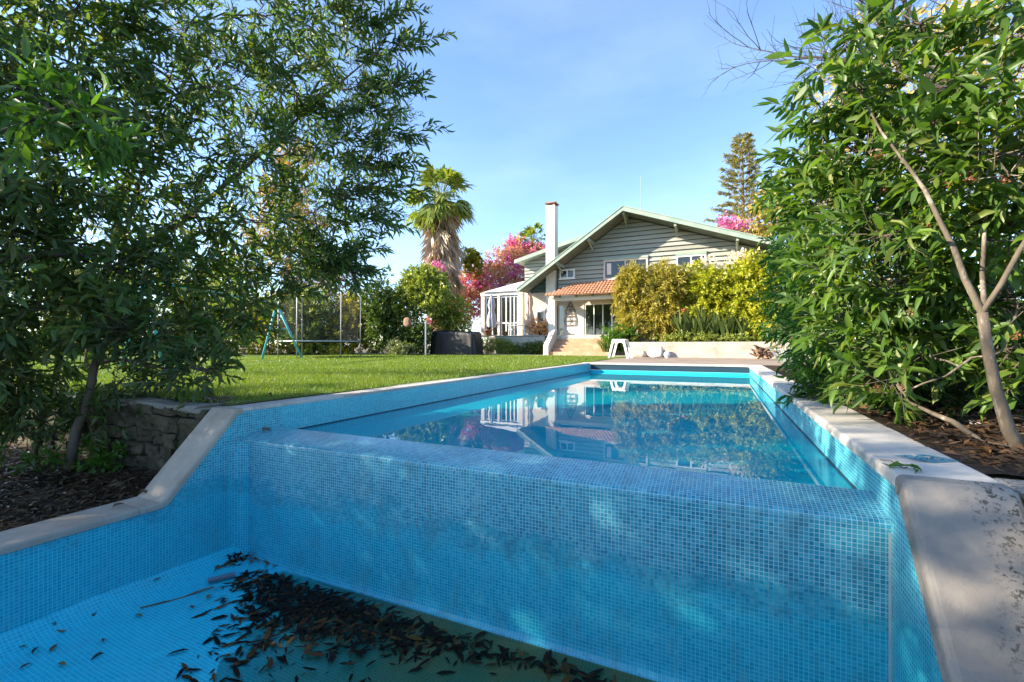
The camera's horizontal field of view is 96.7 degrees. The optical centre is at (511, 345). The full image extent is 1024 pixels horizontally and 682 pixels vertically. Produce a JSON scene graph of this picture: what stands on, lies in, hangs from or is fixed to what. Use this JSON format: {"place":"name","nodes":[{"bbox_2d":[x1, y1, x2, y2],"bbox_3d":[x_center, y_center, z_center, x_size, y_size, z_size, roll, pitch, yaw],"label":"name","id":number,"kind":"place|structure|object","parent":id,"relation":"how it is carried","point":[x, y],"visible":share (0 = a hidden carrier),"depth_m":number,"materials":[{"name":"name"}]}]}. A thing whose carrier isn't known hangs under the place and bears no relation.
{"place":"outdoors","nodes":[
{"label":"outdoors","id":0,"kind":"place"},
{"bbox_2d":[1,353,625,405],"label":"lawn","id":1,"kind":"structure","parent":0,"point":[246,355],"depth_m":9.89,"materials":[{"name":"green plant"}]},
{"bbox_2d":[120,280,302,366],"bbox_3d":[-9.839,-0.611,15.594,1.423,2.438,7.789,0,0,4],"label":"swing set","id":2,"kind":"object","parent":1,"relation":"on","point":[267,337],"visible":0.25,"depth_m":18.84,"materials":[{"name":"teal paint"}]},
{"bbox_2d":[0,0,425,371],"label":"willow leaved tree","id":3,"kind":"object","parent":1,"relation":"on","point":[257,194],"visible":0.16,"depth_m":8.82,"materials":[{"name":"green plant"}]},
{"bbox_2d":[203,259,259,352],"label":"boundary bush","id":4,"kind":"object","parent":1,"relation":"on","point":[214,304],"visible":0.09,"depth_m":29.45,"materials":[{"name":"green plant"}]},
{"bbox_2d":[228,290,306,354],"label":"boundary bush","id":5,"kind":"object","parent":1,"relation":"on","point":[270,349],"visible":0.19,"depth_m":27.69,"materials":[{"name":"green plant"}]},
{"bbox_2d":[271,266,326,353],"bbox_3d":[-14.730,-1.974,31.935,3.918,6.876,4.359,0,0,-6],"label":"boundary tree","id":6,"kind":"object","parent":1,"relation":"on","point":[293,352],"visible":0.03,"depth_m":31.23,"materials":[{"name":"green plant"}]},
{"bbox_2d":[277,286,351,354],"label":"boundary bush","id":7,"kind":"object","parent":1,"relation":"on","point":[313,327],"visible":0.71,"depth_m":27.52,"materials":[{"name":"green plant"}]},
{"bbox_2d":[278,292,360,356],"bbox_3d":[-9.087,-0.967,21.599,3.563,3.134,3.559,0,0,25],"label":"trampoline","id":8,"kind":"object","parent":1,"relation":"on","point":[302,341],"visible":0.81,"depth_m":20.63,"materials":[{"name":"metal"}]},
{"bbox_2d":[307,246,353,353],"bbox_3d":[-12.083,-2.567,31.251,4.838,9.164,3.876,0,0,25],"label":"boundary tree","id":9,"kind":"object","parent":1,"relation":"on","point":[339,287],"visible":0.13,"depth_m":30.77,"materials":[{"name":"green plant"}]},
{"bbox_2d":[319,290,375,354],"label":"boundary bush","id":10,"kind":"object","parent":1,"relation":"on","point":[351,315],"visible":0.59,"depth_m":27.24,"materials":[{"name":"green plant"}]},
{"bbox_2d":[386,338,416,355],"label":"round shrub","id":11,"kind":"object","parent":1,"relation":"on","point":[397,350],"visible":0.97,"depth_m":25.40,"materials":[{"name":"green plant"}]},
{"bbox_2d":[384,319,434,354],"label":"shrub","id":12,"kind":"object","parent":1,"relation":"on","point":[405,333],"visible":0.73,"depth_m":26.58,"materials":[{"name":"green plant"}]},
{"bbox_2d":[425,320,426,354],"bbox_3d":[-4.777,-0.406,25.200,0.240,2.012,0.240,0,0,25],"label":"steel post","id":13,"kind":"object","parent":1,"relation":"on","point":[425,337],"visible":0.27,"depth_m":25.18,"materials":[{"name":"silver metal"}]},
{"bbox_2d":[430,330,482,354],"bbox_3d":[-3.312,-0.171,27.021,3.286,1.543,1.264,0,0,25],"label":"barbecue cover","id":14,"kind":"object","parent":1,"relation":"on","point":[449,342],"visible":0.94,"depth_m":26.45,"materials":[{"name":"black fabric"}]},
{"bbox_2d":[316,352,625,356],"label":"garden path","id":15,"kind":"structure","parent":0,"point":[488,354],"depth_m":27.76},
{"bbox_2d":[428,292,474,330],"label":"round shrub","id":16,"kind":"object","parent":15,"relation":"on","point":[451,317],"visible":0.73,"depth_m":27.77,"materials":[{"name":"green plant"}]},
{"bbox_2d":[482,334,492,353],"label":"shrub","id":17,"kind":"object","parent":15,"relation":"on","point":[486,350],"visible":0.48,"depth_m":28.79,"materials":[{"name":"green plant"}]},
{"bbox_2d":[484,336,510,353],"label":"shrub","id":18,"kind":"object","parent":15,"relation":"on","point":[497,347],"visible":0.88,"depth_m":28.35,"materials":[{"name":"green plant"}]},
{"bbox_2d":[499,339,523,353],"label":"shrub","id":19,"kind":"object","parent":15,"relation":"on","point":[513,350],"visible":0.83,"depth_m":28.06,"materials":[{"name":"green plant"}]},
{"bbox_2d":[495,335,547,354],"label":"patio wall","id":20,"kind":"structure","parent":15,"relation":"on","point":[520,339],"depth_m":28.22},
{"bbox_2d":[514,341,535,354],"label":"shrub","id":21,"kind":"object","parent":15,"relation":"on","point":[528,351],"visible":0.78,"depth_m":27.48,"materials":[{"name":"green plant"}]},
{"bbox_2d":[525,340,543,354],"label":"shrub","id":22,"kind":"object","parent":15,"relation":"on","point":[538,349],"visible":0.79,"depth_m":27.17,"materials":[{"name":"green plant"}]},
{"bbox_2d":[549,338,613,355],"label":"garden steps","id":23,"kind":"structure","parent":15,"relation":"on","point":[581,346],"depth_m":25.94,"materials":[{"name":"ceramic"}]},
{"bbox_2d":[543,329,556,354],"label":"step parapet","id":24,"kind":"structure","parent":23,"relation":"attached to","point":[550,341],"depth_m":26.38,"materials":[{"name":"white paint"}]},
{"bbox_2d":[599,321,640,351],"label":"leafy shrub","id":25,"kind":"object","parent":15,"relation":"on","point":[614,334],"visible":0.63,"depth_m":24.93,"materials":[{"name":"green plant"}]},
{"bbox_2d":[489,337,495,353],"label":"patio ground","id":26,"kind":"structure","parent":0,"point":[494,350],"depth_m":31.43,"materials":[{"name":"beige concrete"}]},
{"bbox_2d":[487,294,496,335],"bbox_3d":[-1.345,-1.996,30.021,0.620,2.751,0.620,0,0,13],"label":"closed parasol","id":27,"kind":"object","parent":26,"relation":"on","point":[491,320],"visible":0.98,"depth_m":29.88,"materials":[{"name":"fabric"}]},
{"bbox_2d":[481,281,524,336],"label":"sunroom","id":28,"kind":"structure","parent":26,"relation":"on","point":[511,308],"depth_m":32.04,"materials":[{"name":"white paint"}]},
{"bbox_2d":[524,292,533,334],"bbox_3d":[1.118,-2.029,28.996,0.620,2.817,0.620,0,0,13],"label":"closed parasol","id":29,"kind":"object","parent":26,"relation":"on","point":[529,315],"visible":0.8,"depth_m":28.86,"materials":[{"name":"fabric"}]},
{"bbox_2d":[527,316,547,334],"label":"potted shrub","id":30,"kind":"object","parent":26,"relation":"on","point":[536,327],"visible":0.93,"depth_m":28.60,"materials":[{"name":"brown plant"}]},
{"bbox_2d":[0,0,1023,372],"label":"sky","id":31,"kind":"structure","parent":0,"point":[592,108],"materials":[{"name":"blue"}]},
{"bbox_2d":[3,346,1023,497],"bbox_3d":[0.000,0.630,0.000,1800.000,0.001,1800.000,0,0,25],"label":"ground","id":32,"kind":"structure","parent":0,"point":[1007,476],"depth_m":2.23,"materials":[{"name":"brown soil"}]},
{"bbox_2d":[1,238,45,341],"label":"boundary bush","id":33,"kind":"object","parent":32,"relation":"on","point":[40,318],"visible":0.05,"depth_m":27.84,"materials":[{"name":"green plant"}]},
{"bbox_2d":[37,260,112,354],"bbox_3d":[-29.197,-2.320,29.856,6.234,8.101,4.176,0,0,25],"label":"boundary bush","id":34,"kind":"object","parent":32,"relation":"on","point":[68,314],"visible":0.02,"depth_m":29.47,"materials":[{"name":"green plant"}]},
{"bbox_2d":[0,443,158,531],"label":"planting bed","id":35,"kind":"object","parent":32,"relation":"on","point":[22,520],"visible":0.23,"depth_m":4.13,"materials":[{"name":"brown plant"}]},
{"bbox_2d":[7,440,67,476],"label":"weed","id":36,"kind":"object","parent":35,"relation":"on","point":[54,455],"visible":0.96,"depth_m":4.60,"materials":[{"name":"green plant"}]},
{"bbox_2d":[0,31,157,196],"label":"young tree","id":37,"kind":"object","parent":35,"relation":"on","point":[95,138],"visible":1,"depth_m":2.99,"materials":[{"name":"green plant"}]},
{"bbox_2d":[62,432,115,471],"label":"weed","id":38,"kind":"object","parent":35,"relation":"on","point":[85,441],"visible":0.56,"depth_m":4.83,"materials":[{"name":"green plant"}]},
{"bbox_2d":[0,340,192,468],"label":"understorey shrub","id":39,"kind":"object","parent":35,"relation":"on","point":[12,426],"visible":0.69,"depth_m":4.78,"materials":[{"name":"green plant"}]},
{"bbox_2d":[75,440,130,475],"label":"weed","id":40,"kind":"object","parent":35,"relation":"on","point":[98,459],"visible":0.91,"depth_m":4.67,"materials":[{"name":"green plant"}]},
{"bbox_2d":[0,0,208,458],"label":"leafy tree","id":41,"kind":"object","parent":35,"relation":"on","point":[46,224],"visible":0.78,"depth_m":4.35,"materials":[{"name":"green plant"}]},
{"bbox_2d":[99,440,133,469],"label":"weed","id":42,"kind":"object","parent":35,"relation":"on","point":[119,444],"visible":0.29,"depth_m":4.89,"materials":[{"name":"green plant"}]},
{"bbox_2d":[56,0,458,471],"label":"leafy tree","id":43,"kind":"object","parent":35,"relation":"on","point":[334,261],"visible":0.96,"depth_m":5.57,"materials":[{"name":"green plant"}]},
{"bbox_2d":[0,403,1023,502],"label":"fallen twigs","id":44,"kind":"object","parent":35,"relation":"on","point":[1004,444],"visible":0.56,"depth_m":3.86,"materials":[{"name":"brown wood"}]},
{"bbox_2d":[2,387,253,470],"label":"stone wall","id":45,"kind":"structure","parent":32,"relation":"on","point":[159,430],"depth_m":4.78,"materials":[{"name":"grey stone"}]},
{"bbox_2d":[203,396,232,403],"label":"dead branch","id":46,"kind":"object","parent":45,"relation":"on","point":[214,397],"visible":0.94,"depth_m":4.61,"materials":[{"name":"plant"}]},
{"bbox_2d":[99,261,166,354],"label":"boundary bush","id":47,"kind":"object","parent":32,"relation":"on","point":[107,352],"visible":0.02,"depth_m":28.46,"materials":[{"name":"green plant"}]},
{"bbox_2d":[152,275,211,348],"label":"boundary bush","id":48,"kind":"object","parent":32,"relation":"on","point":[176,327],"visible":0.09,"depth_m":29.10,"materials":[{"name":"green plant"}]},
{"bbox_2d":[152,221,219,349],"bbox_3d":[-25.797,-4.320,35.921,8.537,11.228,4.525,0,0,25],"label":"boundary tree","id":49,"kind":"object","parent":32,"relation":"on","point":[183,269],"visible":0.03,"depth_m":35.53,"materials":[{"name":"green plant"}]},
{"bbox_2d":[3,311,453,353],"bbox_3d":[-30.023,-0.749,32.887,53.812,4.843,5.047,0,0,1],"label":"boundary hedge","id":50,"kind":"object","parent":32,"relation":"on","point":[365,346],"visible":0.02,"depth_m":32.89,"materials":[{"name":"green plant"}]},
{"bbox_2d":[211,135,334,352],"bbox_3d":[-20.793,-8.894,40.107,12.321,19.063,5.386,0,0,1],"label":"tawny tree","id":51,"kind":"object","parent":32,"relation":"on","point":[271,201],"visible":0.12,"depth_m":39.56,"materials":[{"name":"brown plant"}]},
{"bbox_2d":[357,264,401,354],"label":"flowering bush","id":52,"kind":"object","parent":32,"relation":"on","point":[380,318],"depth_m":26.49,"materials":[{"name":"green plant"}]},
{"bbox_2d":[375,260,453,326],"bbox_3d":[-5.821,-2.972,27.428,5.324,4.443,3.061,0,0,25],"label":"round tree","id":53,"kind":"object","parent":32,"relation":"on","point":[423,288],"visible":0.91,"depth_m":26.70,"materials":[{"name":"green plant"}]},
{"bbox_2d":[401,163,476,329],"bbox_3d":[-5.845,-6.771,35.942,5.986,14.752,6.628,0,0,25],"label":"fan palm","id":54,"kind":"object","parent":32,"relation":"on","point":[438,222],"visible":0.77,"depth_m":35.14,"materials":[{"name":"green plant"}]},
{"bbox_2d":[425,259,446,271],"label":"bougainvillea","id":55,"kind":"object","parent":54,"relation":"attached to","point":[438,265],"visible":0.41,"depth_m":33.41,"materials":[{"name":"pink plant"}]},
{"bbox_2d":[460,245,484,278],"bbox_3d":[-3.382,-6.958,37.889,2.417,2.763,2.352,0,0,-20],"label":"tree","id":56,"kind":"object","parent":32,"relation":"on","point":[475,258],"visible":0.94,"depth_m":37.55,"materials":[{"name":"green plant"}]},
{"bbox_2d":[426,232,545,329],"bbox_3d":[-1.633,-4.873,39.116,11.790,10.966,5.026,0,0,-18],"label":"bougainvillea","id":57,"kind":"object","parent":32,"relation":"on","point":[499,274],"visible":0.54,"depth_m":38.82,"materials":[{"name":"pink plant"}]},
{"bbox_2d":[0,362,1023,681],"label":"swimming pool","id":58,"kind":"structure","parent":32,"relation":"in","point":[686,536],"depth_m":3.08,"materials":[{"name":"tile"}]},
{"bbox_2d":[140,586,213,607],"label":"dry twig","id":59,"kind":"object","parent":58,"relation":"on","point":[195,592],"visible":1,"depth_m":3.52,"materials":[{"name":"brown wood"}]},
{"bbox_2d":[208,571,235,582],"bbox_3d":[-2.437,1.950,3.823,0.194,0.017,0.091,0,0,-35],"label":"brush head","id":60,"kind":"object","parent":58,"relation":"on","point":[222,577],"visible":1,"depth_m":3.82},
{"bbox_2d":[225,550,249,565],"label":"leaf clump","id":61,"kind":"object","parent":58,"relation":"in","point":[234,556],"visible":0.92,"depth_m":4.14,"materials":[{"name":"brown plant"}]},
{"bbox_2d":[214,553,277,570],"bbox_3d":[-2.365,1.941,4.145,0.583,0.083,0.337,0,0,-18],"label":"leaf trail","id":62,"kind":"object","parent":58,"relation":"on","point":[227,562],"visible":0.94,"depth_m":4.09,"materials":[{"name":"brown plant"}]},
{"bbox_2d":[448,624,655,681],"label":"puddle water","id":63,"kind":"structure","parent":58,"relation":"in","point":[472,672],"depth_m":2.82,"materials":[{"name":"liquid"}]},
{"bbox_2d":[167,569,616,681],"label":"leaf litter","id":64,"kind":"object","parent":63,"relation":"on","point":[323,601],"visible":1,"depth_m":3.15,"materials":[{"name":"brown plant"}]},
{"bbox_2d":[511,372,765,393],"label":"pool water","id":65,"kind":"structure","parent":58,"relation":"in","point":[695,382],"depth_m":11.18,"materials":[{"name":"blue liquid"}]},
{"bbox_2d":[880,459,921,472],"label":"leaf sprig","id":66,"kind":"object","parent":58,"relation":"on","point":[896,463],"visible":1,"depth_m":2.22,"materials":[{"name":"green plant"}]},
{"bbox_2d":[516,221,545,253],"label":"tree","id":67,"kind":"object","parent":32,"relation":"on","point":[528,231],"visible":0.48,"depth_m":41.41,"materials":[{"name":"green plant"}]},
{"bbox_2d":[514,201,784,354],"bbox_3d":[8.924,-5.145,31.685,17.126,11.490,13.780,0,0,25],"label":"villa","id":68,"kind":"object","parent":32,"relation":"on","point":[579,272],"visible":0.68,"depth_m":27.37,"materials":[{"name":"beige paint"}]},
{"bbox_2d":[536,310,545,325],"bbox_3d":[1.837,-1.777,29.372,0.746,0.996,0.175,0,0,25],"label":"window","id":69,"kind":"structure","parent":68,"relation":"in","point":[540,313],"depth_m":29.33,"materials":[{"name":"white paint"}]},
{"bbox_2d":[557,305,563,334],"bbox_3d":[2.997,-1.601,29.033,0.658,1.964,0.060,0,0,25],"label":"glass door","id":70,"kind":"structure","parent":68,"relation":"in","point":[557,305],"depth_m":29.02,"materials":[{"name":"white paint"}]},
{"bbox_2d":[558,269,575,279],"bbox_3d":[3.473,-4.475,28.607,1.097,0.641,0.175,0,0,25],"label":"window","id":71,"kind":"structure","parent":68,"relation":"in","point":[567,274],"depth_m":28.57,"materials":[{"name":"white glass"}]},
{"bbox_2d":[564,302,575,325],"bbox_3d":[3.663,-2.009,28.604,0.799,1.519,0.055,0,0,25],"label":"wall ornament","id":72,"kind":"object","parent":68,"relation":"attached to","point":[568,316],"depth_m":28.59,"materials":[{"name":"wood"}]},
{"bbox_2d":[585,303,612,334],"bbox_3d":[5.566,-1.601,27.848,2.273,1.964,0.060,0,0,25],"label":"glass door","id":73,"kind":"structure","parent":68,"relation":"in","point":[606,303],"depth_m":28.04,"materials":[{"name":"white paint"}]},
{"bbox_2d":[602,255,647,280],"bbox_3d":[6.745,-4.615,27.098,2.720,1.331,0.175,0,0,25],"label":"window","id":74,"kind":"structure","parent":68,"relation":"in","point":[610,265],"depth_m":27.30,"materials":[{"name":"white glass"}]},
{"bbox_2d":[676,251,706,270],"bbox_3d":[10.058,-4.721,25.571,1.680,1.083,0.175,0,0,25],"label":"window","id":75,"kind":"structure","parent":68,"relation":"in","point":[682,257],"depth_m":25.59,"materials":[{"name":"white glass"}]},
{"bbox_2d":[679,254,727,277],"bbox_3d":[10.418,-4.192,24.697,2.662,1.469,1.379,0,0,25],"label":"white jasmine","id":76,"kind":"object","parent":68,"relation":"attached to","point":[707,263],"visible":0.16,"depth_m":24.42,"materials":[{"name":"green plant"}]},
{"bbox_2d":[725,247,757,263],"bbox_3d":[12.119,-4.600,23.938,1.689,1.206,1.034,0,0,25],"label":"white jasmine","id":77,"kind":"object","parent":68,"relation":"attached to","point":[733,256],"visible":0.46,"depth_m":24.05,"materials":[{"name":"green plant"}]},
{"bbox_2d":[629,342,809,358],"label":"planter wall","id":78,"kind":"structure","parent":32,"relation":"on","point":[710,349],"depth_m":22.54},
{"bbox_2d":[703,131,776,239],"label":"tall pine","id":79,"kind":"object","parent":32,"relation":"on","point":[734,161],"visible":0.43,"depth_m":45.53,"materials":[{"name":"green plant"}]},
{"bbox_2d":[735,170,811,237],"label":"golden tree","id":80,"kind":"object","parent":32,"relation":"on","point":[757,228],"visible":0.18,"depth_m":43.47,"materials":[{"name":"yellow plant"}]},
{"bbox_2d":[701,0,1019,375],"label":"bare tree","id":81,"kind":"object","parent":32,"relation":"on","point":[892,8],"visible":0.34,"depth_m":7.55,"materials":[{"name":"brown plant"}]},
{"bbox_2d":[763,365,1023,476],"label":"mulch bed","id":82,"kind":"object","parent":32,"relation":"on","point":[977,465],"visible":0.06,"depth_m":2.92,"materials":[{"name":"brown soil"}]},
{"bbox_2d":[755,138,911,381],"bbox_3d":[5.778,-1.528,7.854,2.834,4.806,3.144,0,0,25],"label":"glossy shrub","id":83,"kind":"object","parent":82,"relation":"on","point":[777,325],"visible":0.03,"depth_m":8.50,"materials":[{"name":"green plant"}]},
{"bbox_2d":[746,160,943,410],"bbox_3d":[3.821,-0.791,5.412,1.536,3.648,3.024,0,0,17],"label":"glossy shrub","id":84,"kind":"object","parent":82,"relation":"on","point":[806,372],"visible":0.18,"depth_m":5.71,"materials":[{"name":"green plant"}]},
{"bbox_2d":[750,0,1023,452],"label":"broadleaf tree","id":85,"kind":"object","parent":82,"relation":"on","point":[947,279],"visible":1,"depth_m":3.40,"materials":[{"name":"green plant"}]},
{"bbox_2d":[860,109,1023,421],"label":"evergreen shrub","id":86,"kind":"object","parent":82,"relation":"on","point":[958,391],"visible":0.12,"depth_m":4.06,"materials":[{"name":"green plant"}]},
{"bbox_2d":[797,0,1023,322],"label":"golden tree","id":87,"kind":"object","parent":32,"relation":"on","point":[919,13],"visible":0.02,"depth_m":25.54,"materials":[{"name":"plant"}]},
{"bbox_2d":[594,333,618,351],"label":"yucca","id":88,"kind":"object","parent":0,"point":[606,346],"visible":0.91,"depth_m":24.74,"materials":[{"name":"green plant"}]},
{"bbox_2d":[592,357,805,365],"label":"terrace paving","id":89,"kind":"structure","parent":0,"point":[732,361],"depth_m":18.38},
{"bbox_2d":[608,339,632,358],"bbox_3d":[5.111,0.147,21.473,1.054,0.905,0.700,0,0,25],"label":"plastic stool","id":90,"kind":"object","parent":89,"relation":"on","point":[623,341],"visible":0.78,"depth_m":21.31,"materials":[{"name":"white plastic"}]},
{"bbox_2d":[628,350,647,356],"bbox_3d":[6.541,0.442,23.682,1.006,0.388,0.404,0,0,25],"label":"boulder","id":91,"kind":"object","parent":89,"relation":"on","point":[642,353],"visible":0.75,"depth_m":23.51,"materials":[{"name":"beige stone"}]},
{"bbox_2d":[647,345,662,357],"bbox_3d":[7.318,0.323,23.299,0.806,0.666,0.512,0,0,25],"label":"boulder","id":92,"kind":"object","parent":89,"relation":"on","point":[654,351],"visible":0.94,"depth_m":23.09,"materials":[{"name":"white stone"}]},
{"bbox_2d":[749,344,783,358],"bbox_3d":[10.584,0.241,19.017,0.997,0.676,1.193,0,0,-42],"label":"driftwood root","id":93,"kind":"object","parent":89,"relation":"on","point":[763,352],"visible":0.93,"depth_m":18.91,"materials":[{"name":"brown wood"}]},
{"bbox_2d":[766,344,791,363],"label":"agave","id":94,"kind":"object","parent":89,"relation":"on","point":[783,360],"visible":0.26,"depth_m":15.07,"materials":[{"name":"plant"}]},
{"bbox_2d":[714,210,755,232],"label":"bougainvillea","id":95,"kind":"object","parent":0,"point":[724,223],"visible":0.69,"depth_m":37.59,"materials":[{"name":"pink plant"}]},
{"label":"planter soil","id":96,"kind":"structure","parent":0,"visible":0},
{"bbox_2d":[609,255,692,343],"bbox_3d":[7.861,-2.321,25.276,5.089,5.326,3.257,0,0,25],"label":"bamboo clump","id":97,"kind":"object","parent":96,"relation":"on","point":[645,307],"visible":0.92,"depth_m":24.60,"materials":[{"name":"yellow plant"}]},
{"bbox_2d":[653,330,698,341],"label":"shrub","id":98,"kind":"object","parent":96,"relation":"on","point":[670,339],"visible":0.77,"depth_m":23.58,"materials":[{"name":"green plant"}]},
{"bbox_2d":[669,308,702,341],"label":"strap plant","id":99,"kind":"object","parent":96,"relation":"on","point":[683,324],"visible":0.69,"depth_m":23.46,"materials":[{"name":"green plant"}]},
{"bbox_2d":[681,305,713,341],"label":"strap plant","id":100,"kind":"object","parent":96,"relation":"on","point":[698,325],"visible":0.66,"depth_m":23.09,"materials":[{"name":"green plant"}]},
{"bbox_2d":[686,329,724,341],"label":"shrub","id":101,"kind":"object","parent":96,"relation":"on","point":[706,336],"visible":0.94,"depth_m":22.90,"materials":[{"name":"green plant"}]},
{"bbox_2d":[697,312,725,341],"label":"strap plant","id":102,"kind":"object","parent":96,"relation":"on","point":[713,327],"visible":0.54,"depth_m":22.92,"materials":[{"name":"green plant"}]},
{"bbox_2d":[675,259,779,339],"bbox_3d":[11.124,-2.142,23.708,5.600,5.142,2.829,0,0,25],"label":"lime shrub","id":103,"kind":"object","parent":96,"relation":"on","point":[707,288],"visible":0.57,"depth_m":23.39,"materials":[{"name":"green plant"}]},
{"bbox_2d":[717,311,742,341],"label":"strap plant","id":104,"kind":"object","parent":96,"relation":"on","point":[726,327],"visible":0.6,"depth_m":22.57,"materials":[{"name":"green plant"}]},
{"bbox_2d":[719,331,761,341],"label":"shrub","id":105,"kind":"object","parent":96,"relation":"on","point":[734,337],"visible":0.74,"depth_m":22.26,"materials":[{"name":"green plant"}]},
{"bbox_2d":[730,315,752,340],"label":"strap plant","id":106,"kind":"object","parent":96,"relation":"on","point":[743,328],"visible":0.48,"depth_m":22.34,"materials":[{"name":"green plant"}]},
{"bbox_2d":[723,246,797,341],"bbox_3d":[12.836,-2.169,22.617,4.658,5.560,2.811,0,0,25],"label":"lime shrub","id":107,"kind":"object","parent":96,"relation":"on","point":[742,271],"visible":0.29,"depth_m":22.37,"materials":[{"name":"green plant"}]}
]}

